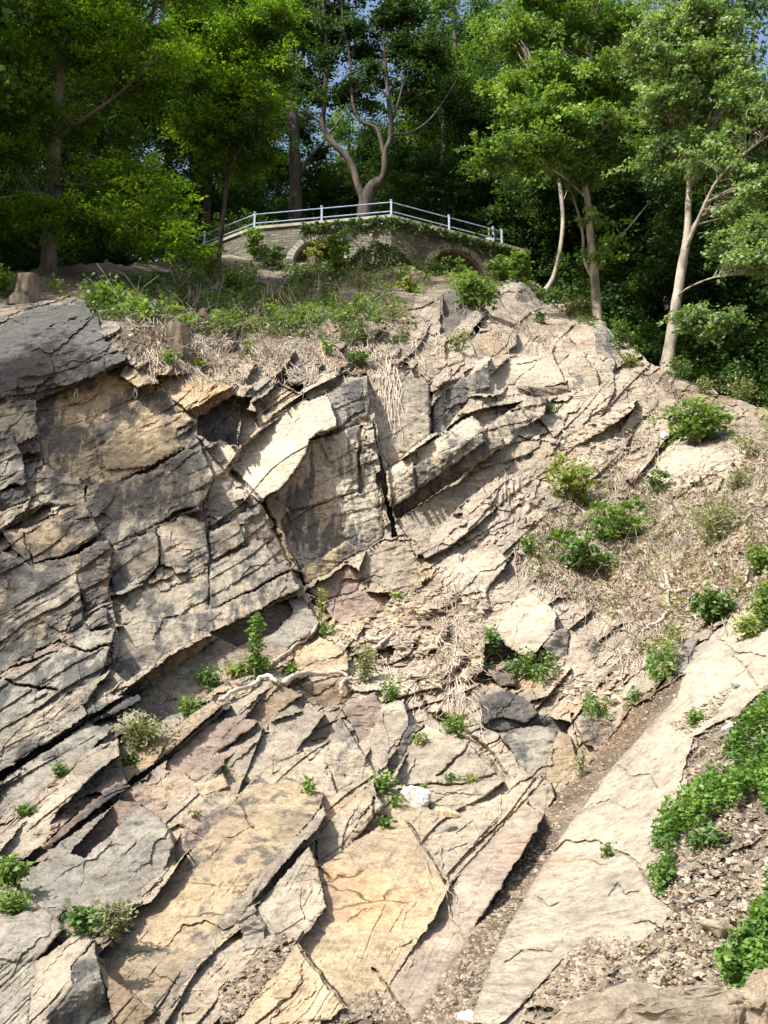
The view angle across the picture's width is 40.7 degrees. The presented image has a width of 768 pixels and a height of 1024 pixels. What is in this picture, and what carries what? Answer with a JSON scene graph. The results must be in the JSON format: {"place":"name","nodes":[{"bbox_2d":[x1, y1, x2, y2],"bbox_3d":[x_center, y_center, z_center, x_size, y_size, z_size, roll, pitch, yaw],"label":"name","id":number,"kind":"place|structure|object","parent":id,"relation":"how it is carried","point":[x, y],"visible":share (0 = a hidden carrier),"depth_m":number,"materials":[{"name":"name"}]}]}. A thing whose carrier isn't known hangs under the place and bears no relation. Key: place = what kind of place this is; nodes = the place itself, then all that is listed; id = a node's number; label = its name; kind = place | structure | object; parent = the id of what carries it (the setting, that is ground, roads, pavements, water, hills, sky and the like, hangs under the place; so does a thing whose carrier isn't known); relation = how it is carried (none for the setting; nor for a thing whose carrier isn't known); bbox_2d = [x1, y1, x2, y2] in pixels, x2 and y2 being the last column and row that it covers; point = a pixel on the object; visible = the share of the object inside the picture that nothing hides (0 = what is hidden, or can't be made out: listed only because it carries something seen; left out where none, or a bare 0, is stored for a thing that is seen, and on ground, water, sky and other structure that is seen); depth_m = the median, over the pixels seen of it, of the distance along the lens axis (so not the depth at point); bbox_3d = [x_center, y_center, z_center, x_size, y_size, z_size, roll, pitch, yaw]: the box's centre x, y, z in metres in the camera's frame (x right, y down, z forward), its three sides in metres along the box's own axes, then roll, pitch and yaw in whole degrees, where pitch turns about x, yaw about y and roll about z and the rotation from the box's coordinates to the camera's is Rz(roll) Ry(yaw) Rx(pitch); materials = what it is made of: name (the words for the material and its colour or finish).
{"place":"outdoors","nodes":[
{"label":"outdoors","id":0,"kind":"place"},
{"bbox_2d":[251,0,342,223],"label":"dark trunk tree","id":1,"kind":"object","parent":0,"point":[313,155],"visible":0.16,"depth_m":60.17,"materials":[{"name":"brown plant"}]},
{"bbox_2d":[0,255,767,1023],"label":"quarry rock face","id":2,"kind":"object","parent":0,"point":[152,551],"visible":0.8,"depth_m":14.62},
{"bbox_2d":[0,263,19,297],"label":"weed","id":3,"kind":"object","parent":2,"relation":"on","point":[6,284],"visible":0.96,"depth_m":25.84,"materials":[{"name":"green plant"}]},
{"bbox_2d":[0,845,33,890],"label":"weed","id":4,"kind":"object","parent":2,"relation":"on","point":[13,868],"visible":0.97,"depth_m":8.63,"materials":[{"name":"green plant"}]},
{"bbox_2d":[0,883,34,916],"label":"weed","id":5,"kind":"object","parent":2,"relation":"on","point":[9,904],"visible":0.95,"depth_m":8.02,"materials":[{"name":"green plant"}]},
{"bbox_2d":[0,0,39,133],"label":"forest tree","id":6,"kind":"object","parent":2,"relation":"on","point":[6,12],"visible":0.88,"depth_m":30.88,"materials":[{"name":"green plant"}]},
{"bbox_2d":[0,219,41,271],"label":"understory bush","id":7,"kind":"object","parent":2,"relation":"on","point":[6,249],"visible":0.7,"depth_m":34.38,"materials":[{"name":"green plant"}]},
{"bbox_2d":[6,272,43,304],"bbox_3d":[-8.729,-5.302,25.188,0.917,1.012,1.041,-12,-18,43],"label":"tree stump","id":8,"kind":"object","parent":2,"relation":"on","point":[27,288],"visible":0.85,"depth_m":24.97,"materials":[{"name":"brown wood"}]},
{"bbox_2d":[0,206,88,271],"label":"understory bush","id":9,"kind":"object","parent":2,"relation":"on","point":[28,264],"visible":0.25,"depth_m":36.17,"materials":[{"name":"green plant"}]},
{"bbox_2d":[57,898,109,936],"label":"weed","id":10,"kind":"object","parent":2,"relation":"on","point":[81,920],"visible":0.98,"depth_m":7.05,"materials":[{"name":"green plant"}]},
{"bbox_2d":[0,0,187,265],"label":"forest tree","id":11,"kind":"object","parent":2,"relation":"on","point":[91,249],"visible":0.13,"depth_m":41.77,"materials":[{"name":"green plant"}]},
{"bbox_2d":[72,272,134,306],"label":"shrub","id":12,"kind":"object","parent":2,"relation":"on","point":[105,291],"visible":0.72,"depth_m":24.80,"materials":[{"name":"green plant"}]},
{"bbox_2d":[14,0,193,260],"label":"forest tree","id":13,"kind":"object","parent":2,"relation":"on","point":[131,137],"visible":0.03,"depth_m":54.13,"materials":[{"name":"green plant"}]},
{"bbox_2d":[64,230,149,265],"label":"understory bush","id":14,"kind":"object","parent":2,"relation":"on","point":[118,259],"visible":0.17,"depth_m":44.91,"materials":[{"name":"green plant"}]},
{"bbox_2d":[87,894,138,946],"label":"weed","id":15,"kind":"object","parent":2,"relation":"on","point":[113,922],"visible":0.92,"depth_m":7.69,"materials":[{"name":"green plant"}]},
{"bbox_2d":[0,0,244,278],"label":"beech tree","id":16,"kind":"object","parent":2,"relation":"on","point":[63,38],"visible":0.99,"depth_m":32.17,"materials":[{"name":"green plant"}]},
{"bbox_2d":[110,708,172,750],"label":"shrub","id":17,"kind":"object","parent":2,"relation":"on","point":[141,732],"visible":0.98,"depth_m":12.33,"materials":[{"name":"green plant"}]},
{"bbox_2d":[129,194,217,261],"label":"understory bush","id":18,"kind":"object","parent":2,"relation":"on","point":[169,227],"visible":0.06,"depth_m":49.65,"materials":[{"name":"green plant"}]},
{"bbox_2d":[165,321,198,362],"bbox_3d":[-4.463,-3.591,22.183,0.940,0.961,0.922,-7,-15,26],"label":"tree stump","id":19,"kind":"object","parent":2,"relation":"on","point":[185,337],"visible":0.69,"depth_m":22.01,"materials":[{"name":"brown wood"}]},
{"bbox_2d":[173,692,208,718],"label":"weed","id":20,"kind":"object","parent":2,"relation":"on","point":[186,707],"visible":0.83,"depth_m":13.49,"materials":[{"name":"green plant"}]},
{"bbox_2d":[100,5,287,259],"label":"forest tree","id":21,"kind":"object","parent":2,"relation":"on","point":[183,171],"visible":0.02,"depth_m":59.42,"materials":[{"name":"green plant"}]},
{"bbox_2d":[82,4,309,245],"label":"forest tree","id":22,"kind":"object","parent":2,"relation":"on","point":[208,190],"visible":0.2,"depth_m":55.87,"materials":[{"name":"green plant"}]},
{"bbox_2d":[187,663,228,692],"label":"weed","id":23,"kind":"object","parent":2,"relation":"on","point":[208,681],"visible":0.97,"depth_m":14.89,"materials":[{"name":"green plant"}]},
{"bbox_2d":[190,248,232,277],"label":"shrub","id":24,"kind":"object","parent":2,"relation":"on","point":[206,265],"visible":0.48,"depth_m":39.90,"materials":[{"name":"green plant"}]},
{"bbox_2d":[138,0,320,281],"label":"beech tree","id":25,"kind":"object","parent":2,"relation":"on","point":[261,24],"visible":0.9,"depth_m":39.00,"materials":[{"name":"green plant"}]},
{"bbox_2d":[188,208,278,240],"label":"understory bush","id":26,"kind":"object","parent":2,"relation":"on","point":[229,229],"visible":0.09,"depth_m":53.07,"materials":[{"name":"green plant"}]},
{"bbox_2d":[224,657,253,678],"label":"weed","id":27,"kind":"object","parent":2,"relation":"on","point":[236,670],"visible":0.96,"depth_m":14.86,"materials":[{"name":"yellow plant"}]},
{"bbox_2d":[240,225,263,260],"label":"weed","id":28,"kind":"object","parent":2,"relation":"on","point":[254,242],"visible":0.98,"depth_m":48.65,"materials":[{"name":"green plant"}]},
{"bbox_2d":[242,611,267,679],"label":"weed","id":29,"kind":"object","parent":2,"relation":"on","point":[258,619],"visible":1,"depth_m":14.91,"materials":[{"name":"green plant"}]},
{"bbox_2d":[192,51,333,220],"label":"forest tree","id":30,"kind":"object","parent":2,"relation":"on","point":[283,174],"visible":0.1,"depth_m":66.38,"materials":[{"name":"green plant"}]},
{"bbox_2d":[74,252,455,338],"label":"dead stems","id":31,"kind":"object","parent":2,"relation":"on","point":[270,273],"visible":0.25,"depth_m":32.16,"materials":[{"name":"brown plant"}]},
{"bbox_2d":[39,258,492,330],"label":"weeds","id":32,"kind":"object","parent":2,"relation":"on","point":[143,304],"visible":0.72,"depth_m":30.82,"materials":[{"name":"green plant"}]},
{"bbox_2d":[256,244,286,269],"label":"weed","id":33,"kind":"object","parent":2,"relation":"on","point":[273,255],"visible":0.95,"depth_m":45.75,"materials":[{"name":"green plant"}]},
{"bbox_2d":[215,104,350,224],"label":"forest tree","id":34,"kind":"object","parent":2,"relation":"on","point":[305,131],"visible":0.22,"depth_m":65.31,"materials":[{"name":"green plant"}]},
{"bbox_2d":[281,669,348,685],"bbox_3d":[-1.062,2.418,15.128,1.156,0.290,0.339,10,-17,-38],"label":"root","id":35,"kind":"object","parent":2,"relation":"on","point":[286,681],"visible":1,"depth_m":15.19,"materials":[{"name":"beige wood"}]},
{"bbox_2d":[325,227,351,273],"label":"shrub","id":36,"kind":"object","parent":2,"relation":"on","point":[341,246],"visible":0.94,"depth_m":43.46,"materials":[{"name":"green plant"}]},
{"bbox_2d":[84,258,598,344],"bbox_3d":[-0.286,-8.327,36.397,16.186,14.460,25.968,0,-13,0],"label":"ivy","id":37,"kind":"object","parent":2,"relation":"on","point":[107,312],"visible":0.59,"depth_m":31.31,"materials":[{"name":"green plant"}]},
{"bbox_2d":[99,260,588,419],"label":"dry roots","id":38,"kind":"object","parent":2,"relation":"on","point":[180,364],"visible":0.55,"depth_m":24.34,"materials":[{"name":"beige plant"}]},
{"bbox_2d":[301,99,388,220],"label":"forest tree","id":39,"kind":"object","parent":2,"relation":"on","point":[336,131],"visible":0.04,"depth_m":78.37,"materials":[{"name":"green plant"}]},
{"bbox_2d":[196,214,524,280],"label":"platform wall","id":40,"kind":"structure","parent":2,"relation":"on","point":[287,236],"depth_m":49.21,"materials":[{"name":"stone"}]},
{"bbox_2d":[165,199,502,249],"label":"railing","id":41,"kind":"object","parent":40,"relation":"on","point":[390,211],"visible":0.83,"depth_m":49.76,"materials":[{"name":"metal"}]},
{"bbox_2d":[299,215,527,278],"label":"wall ivy","id":42,"kind":"object","parent":40,"relation":"attached to","point":[490,244],"depth_m":48.83,"materials":[{"name":"green plant"}]},
{"bbox_2d":[342,644,382,682],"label":"shrub","id":43,"kind":"object","parent":2,"relation":"on","point":[368,662],"visible":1,"depth_m":15.35,"materials":[{"name":"green plant"}]},
{"bbox_2d":[284,335,451,449],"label":"hanging roots","id":44,"kind":"object","parent":2,"relation":"hanging from","point":[387,380],"visible":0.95,"depth_m":23.79,"materials":[{"name":"beige plant"}]},
{"bbox_2d":[288,92,452,221],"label":"forest tree","id":45,"kind":"object","parent":2,"relation":"on","point":[343,194],"visible":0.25,"depth_m":62.75,"materials":[{"name":"green plant"}]},
{"bbox_2d":[346,241,409,272],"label":"ivy clump","id":46,"kind":"object","parent":2,"relation":"on","point":[363,252],"visible":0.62,"depth_m":44.70,"materials":[{"name":"green plant"}]},
{"bbox_2d":[281,0,480,216],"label":"forked tree","id":47,"kind":"object","parent":2,"relation":"on","point":[399,15],"visible":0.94,"depth_m":53.02,"materials":[{"name":"green plant"}]},
{"bbox_2d":[366,767,401,794],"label":"weed","id":48,"kind":"object","parent":2,"relation":"on","point":[383,782],"visible":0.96,"depth_m":11.64,"materials":[{"name":"green plant"}]},
{"bbox_2d":[400,785,430,806],"bbox_3d":[0.383,3.227,11.563,0.250,0.339,0.379,12,-17,-41],"label":"stone","id":49,"kind":"object","parent":2,"relation":"on","point":[415,796],"visible":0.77,"depth_m":11.49,"materials":[{"name":"stone"}]},
{"bbox_2d":[381,648,468,718],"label":"hanging roots","id":50,"kind":"object","parent":2,"relation":"hanging from","point":[454,663],"visible":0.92,"depth_m":15.38,"materials":[{"name":"beige plant"}]},
{"bbox_2d":[322,11,546,246],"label":"forest tree","id":51,"kind":"object","parent":2,"relation":"on","point":[423,179],"visible":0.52,"depth_m":56.51,"materials":[{"name":"green plant"}]},
{"bbox_2d":[356,0,516,244],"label":"forest tree","id":52,"kind":"object","parent":2,"relation":"on","point":[477,8],"visible":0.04,"depth_m":66.21,"materials":[{"name":"green plant"}]},
{"bbox_2d":[111,276,767,618],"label":"leaf litter","id":53,"kind":"object","parent":2,"relation":"on","point":[749,580],"visible":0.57,"depth_m":19.05,"materials":[{"name":"brown plant"}]},
{"bbox_2d":[371,0,525,235],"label":"forest tree","id":54,"kind":"object","parent":2,"relation":"on","point":[446,5],"visible":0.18,"depth_m":61.20,"materials":[{"name":"green plant"}]},
{"bbox_2d":[130,323,767,709],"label":"rubble","id":55,"kind":"object","parent":2,"relation":"on","point":[588,687],"visible":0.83,"depth_m":17.06,"materials":[{"name":"beige stone"}]},
{"bbox_2d":[439,711,470,737],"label":"weed","id":56,"kind":"object","parent":2,"relation":"on","point":[453,725],"visible":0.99,"depth_m":13.75,"materials":[{"name":"green plant"}]},
{"bbox_2d":[442,322,474,352],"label":"weed","id":57,"kind":"object","parent":2,"relation":"on","point":[457,342],"visible":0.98,"depth_m":27.43,"materials":[{"name":"green plant"}]},
{"bbox_2d":[448,268,501,310],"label":"shrub","id":58,"kind":"object","parent":2,"relation":"on","point":[470,286],"visible":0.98,"depth_m":33.86,"materials":[{"name":"green plant"}]},
{"bbox_2d":[483,254,512,281],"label":"weed","id":59,"kind":"object","parent":2,"relation":"on","point":[503,269],"visible":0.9,"depth_m":44.47,"materials":[{"name":"green plant"}]},
{"bbox_2d":[428,27,597,287],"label":"forest tree","id":60,"kind":"object","parent":2,"relation":"on","point":[478,33],"visible":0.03,"depth_m":61.08,"materials":[{"name":"green plant"}]},
{"bbox_2d":[507,247,534,280],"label":"shrub","id":61,"kind":"object","parent":2,"relation":"on","point":[520,261],"visible":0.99,"depth_m":42.79,"materials":[{"name":"green plant"}]},
{"bbox_2d":[440,42,651,282],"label":"forest tree","id":62,"kind":"object","parent":2,"relation":"on","point":[478,193],"visible":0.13,"depth_m":56.20,"materials":[{"name":"green plant"}]},
{"bbox_2d":[501,54,603,289],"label":"birch tree","id":63,"kind":"object","parent":2,"relation":"on","point":[550,283],"visible":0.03,"depth_m":45.15,"materials":[{"name":"beige plant"}]},
{"bbox_2d":[450,0,656,326],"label":"maple tree","id":64,"kind":"object","parent":2,"relation":"on","point":[552,91],"visible":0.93,"depth_m":38.52,"materials":[{"name":"green plant"}]},
{"bbox_2d":[534,451,599,501],"bbox_3d":[3.963,-0.745,22.362,1.447,1.252,1.140,0,-13,0],"label":"shrub","id":65,"kind":"object","parent":2,"relation":"on","point":[572,480],"visible":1,"depth_m":22.23,"materials":[{"name":"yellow plant"}]},
{"bbox_2d":[470,0,682,343],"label":"forest tree","id":66,"kind":"object","parent":2,"relation":"on","point":[538,202],"visible":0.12,"depth_m":48.85,"materials":[{"name":"green plant"}]},
{"bbox_2d":[547,290,605,316],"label":"shrub","id":67,"kind":"object","parent":2,"relation":"on","point":[584,303],"visible":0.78,"depth_m":38.40,"materials":[{"name":"green plant"}]},
{"bbox_2d":[482,0,672,339],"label":"forest tree","id":68,"kind":"object","parent":2,"relation":"on","point":[501,7],"visible":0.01,"depth_m":60.03,"materials":[{"name":"green plant"}]},
{"bbox_2d":[392,358,767,732],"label":"dry twigs","id":69,"kind":"object","parent":2,"relation":"on","point":[622,657],"visible":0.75,"depth_m":18.07,"materials":[{"name":"beige plant"}]},
{"bbox_2d":[481,624,679,720],"bbox_3d":[2.645,2.174,14.496,1.358,1.561,4.160,4,-14,-19],"label":"trailing ivy","id":70,"kind":"object","parent":2,"relation":"on","point":[651,664],"visible":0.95,"depth_m":15.03,"materials":[{"name":"green plant"}]},
{"bbox_2d":[555,530,621,573],"bbox_3d":[3.744,0.826,19.450,1.290,0.870,1.049,7,-15,-28],"label":"shrub","id":71,"kind":"object","parent":2,"relation":"on","point":[580,553],"visible":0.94,"depth_m":19.27,"materials":[{"name":"green plant"}]},
{"bbox_2d":[583,496,653,542],"bbox_3d":[4.723,0.208,21.012,1.307,1.039,1.284,12,-17,-41],"label":"shrub","id":72,"kind":"object","parent":2,"relation":"on","point":[617,516],"visible":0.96,"depth_m":20.89,"materials":[{"name":"green plant"}]},
{"bbox_2d":[606,313,635,349],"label":"weed","id":73,"kind":"object","parent":2,"relation":"on","point":[622,333],"visible":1,"depth_m":32.34,"materials":[{"name":"green plant"}]},
{"bbox_2d":[545,981,746,1023],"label":"boulder","id":74,"kind":"object","parent":2,"relation":"on","point":[633,1002],"visible":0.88,"depth_m":5.15,"materials":[{"name":"stone"}]},
{"bbox_2d":[526,391,767,681],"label":"sparse weeds","id":75,"kind":"object","parent":2,"relation":"on","point":[673,634],"visible":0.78,"depth_m":18.25,"materials":[{"name":"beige plant"}]},
{"bbox_2d":[612,318,681,365],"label":"understory bush","id":76,"kind":"object","parent":2,"relation":"on","point":[640,342],"visible":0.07,"depth_m":44.03,"materials":[{"name":"green plant"}]},
{"bbox_2d":[546,105,753,360],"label":"forest tree","id":77,"kind":"object","parent":2,"relation":"on","point":[578,245],"visible":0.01,"depth_m":53.51,"materials":[{"name":"green plant"}]},
{"bbox_2d":[535,0,767,368],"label":"forest tree","id":78,"kind":"object","parent":2,"relation":"on","point":[629,185],"visible":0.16,"depth_m":46.05,"materials":[{"name":"green plant"}]},
{"bbox_2d":[574,0,767,402],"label":"forest tree","id":79,"kind":"object","parent":2,"relation":"on","point":[736,344],"visible":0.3,"depth_m":44.08,"materials":[{"name":"green plant"}]},
{"bbox_2d":[659,353,698,379],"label":"weed","id":80,"kind":"object","parent":2,"relation":"on","point":[677,370],"visible":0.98,"depth_m":29.19,"materials":[{"name":"green plant"}]},
{"bbox_2d":[600,0,767,375],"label":"whitebeam tree","id":81,"kind":"object","parent":2,"relation":"on","point":[679,98],"visible":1,"depth_m":30.86,"materials":[{"name":"green plant"}]},
{"bbox_2d":[646,394,741,446],"bbox_3d":[7.209,-2.127,24.223,2.144,1.216,1.456,0,-13,0],"label":"shrub","id":82,"kind":"object","parent":2,"relation":"on","point":[700,423],"visible":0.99,"depth_m":24.06,"materials":[{"name":"green plant"}]},
{"bbox_2d":[627,0,767,384],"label":"forest tree","id":83,"kind":"object","parent":2,"relation":"on","point":[760,16],"visible":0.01,"depth_m":54.66,"materials":[{"name":"green plant"}]},
{"bbox_2d":[645,688,767,895],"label":"bramble patch","id":84,"kind":"object","parent":2,"relation":"on","point":[721,789],"visible":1,"depth_m":8.90,"materials":[{"name":"green plant"}]},
{"bbox_2d":[677,582,737,628],"bbox_3d":[4.333,1.242,13.620,0.733,0.678,0.675,11,-17,-40],"label":"shrub","id":85,"kind":"object","parent":2,"relation":"on","point":[712,606],"visible":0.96,"depth_m":13.54,"materials":[{"name":"green plant"}]},
{"bbox_2d":[677,820,737,850],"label":"weed","id":86,"kind":"object","parent":2,"relation":"on","point":[704,838],"visible":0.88,"depth_m":8.19,"materials":[{"name":"green plant"}]},
{"bbox_2d":[665,151,767,351],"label":"forest tree","id":87,"kind":"object","parent":2,"relation":"on","point":[723,288],"visible":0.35,"depth_m":43.16,"materials":[{"name":"green plant"}]},
{"bbox_2d":[675,348,758,389],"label":"understory bush","id":88,"kind":"object","parent":2,"relation":"on","point":[715,354],"visible":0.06,"depth_m":41.42,"materials":[{"name":"green plant"}]},
{"bbox_2d":[697,918,736,938],"bbox_3d":[2.261,2.820,7.031,0.280,0.127,0.204,10,-16,-37],"label":"stone","id":89,"kind":"object","parent":2,"relation":"on","point":[717,928],"visible":0.91,"depth_m":6.95,"materials":[{"name":"stone"}]},
{"bbox_2d":[677,486,764,556],"bbox_3d":[5.734,0.167,17.619,1.299,1.320,1.303,-10,-16,37],"label":"shrub","id":90,"kind":"object","parent":2,"relation":"on","point":[716,528],"visible":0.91,"depth_m":17.58,"materials":[{"name":"green plant"}]},
{"bbox_2d":[680,355,767,409],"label":"understory bush","id":91,"kind":"object","parent":2,"relation":"on","point":[719,382],"visible":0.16,"depth_m":39.15,"materials":[{"name":"green plant"}]},
{"bbox_2d":[723,461,756,494],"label":"weed","id":92,"kind":"object","parent":2,"relation":"on","point":[740,477],"visible":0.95,"depth_m":20.13,"materials":[{"name":"green plant"}]},
{"bbox_2d":[713,862,767,987],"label":"bramble patch","id":93,"kind":"object","parent":2,"relation":"on","point":[751,948],"visible":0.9,"depth_m":6.54,"materials":[{"name":"green plant"}]},
{"bbox_2d":[716,369,764,402],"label":"weed","id":94,"kind":"object","parent":2,"relation":"on","point":[736,393],"visible":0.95,"depth_m":27.92,"materials":[{"name":"green plant"}]},
{"bbox_2d":[717,968,767,1023],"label":"boulder","id":95,"kind":"object","parent":2,"relation":"on","point":[753,992],"visible":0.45,"depth_m":5.19,"materials":[{"name":"stone"}]},
{"bbox_2d":[728,608,764,640],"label":"weed","id":96,"kind":"object","parent":2,"relation":"on","point":[747,625],"visible":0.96,"depth_m":12.28,"materials":[{"name":"yellow plant"}]},
{"bbox_2d":[742,535,767,575],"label":"weed","id":97,"kind":"object","parent":2,"relation":"on","point":[760,562],"visible":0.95,"depth_m":14.40,"materials":[{"name":"green plant"}]},
{"bbox_2d":[744,578,767,629],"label":"shrub","id":98,"kind":"object","parent":2,"relation":"on","point":[761,606],"visible":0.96,"depth_m":12.41,"materials":[{"name":"green plant"}]},
{"bbox_2d":[26,0,767,261],"label":"sky","id":99,"kind":"structure","parent":0,"point":[761,37],"materials":[{"name":"blue"}]},
{"bbox_2d":[218,679,679,1023],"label":"gravel","id":100,"kind":"structure","parent":0,"point":[365,1010],"depth_m":6.87,"materials":[{"name":"beige gravel"}]},
{"bbox_2d":[526,671,767,1011],"bbox_3d":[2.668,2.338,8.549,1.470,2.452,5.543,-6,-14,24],"label":"gravel","id":101,"kind":"structure","parent":0,"point":[744,904],"depth_m":7.34,"materials":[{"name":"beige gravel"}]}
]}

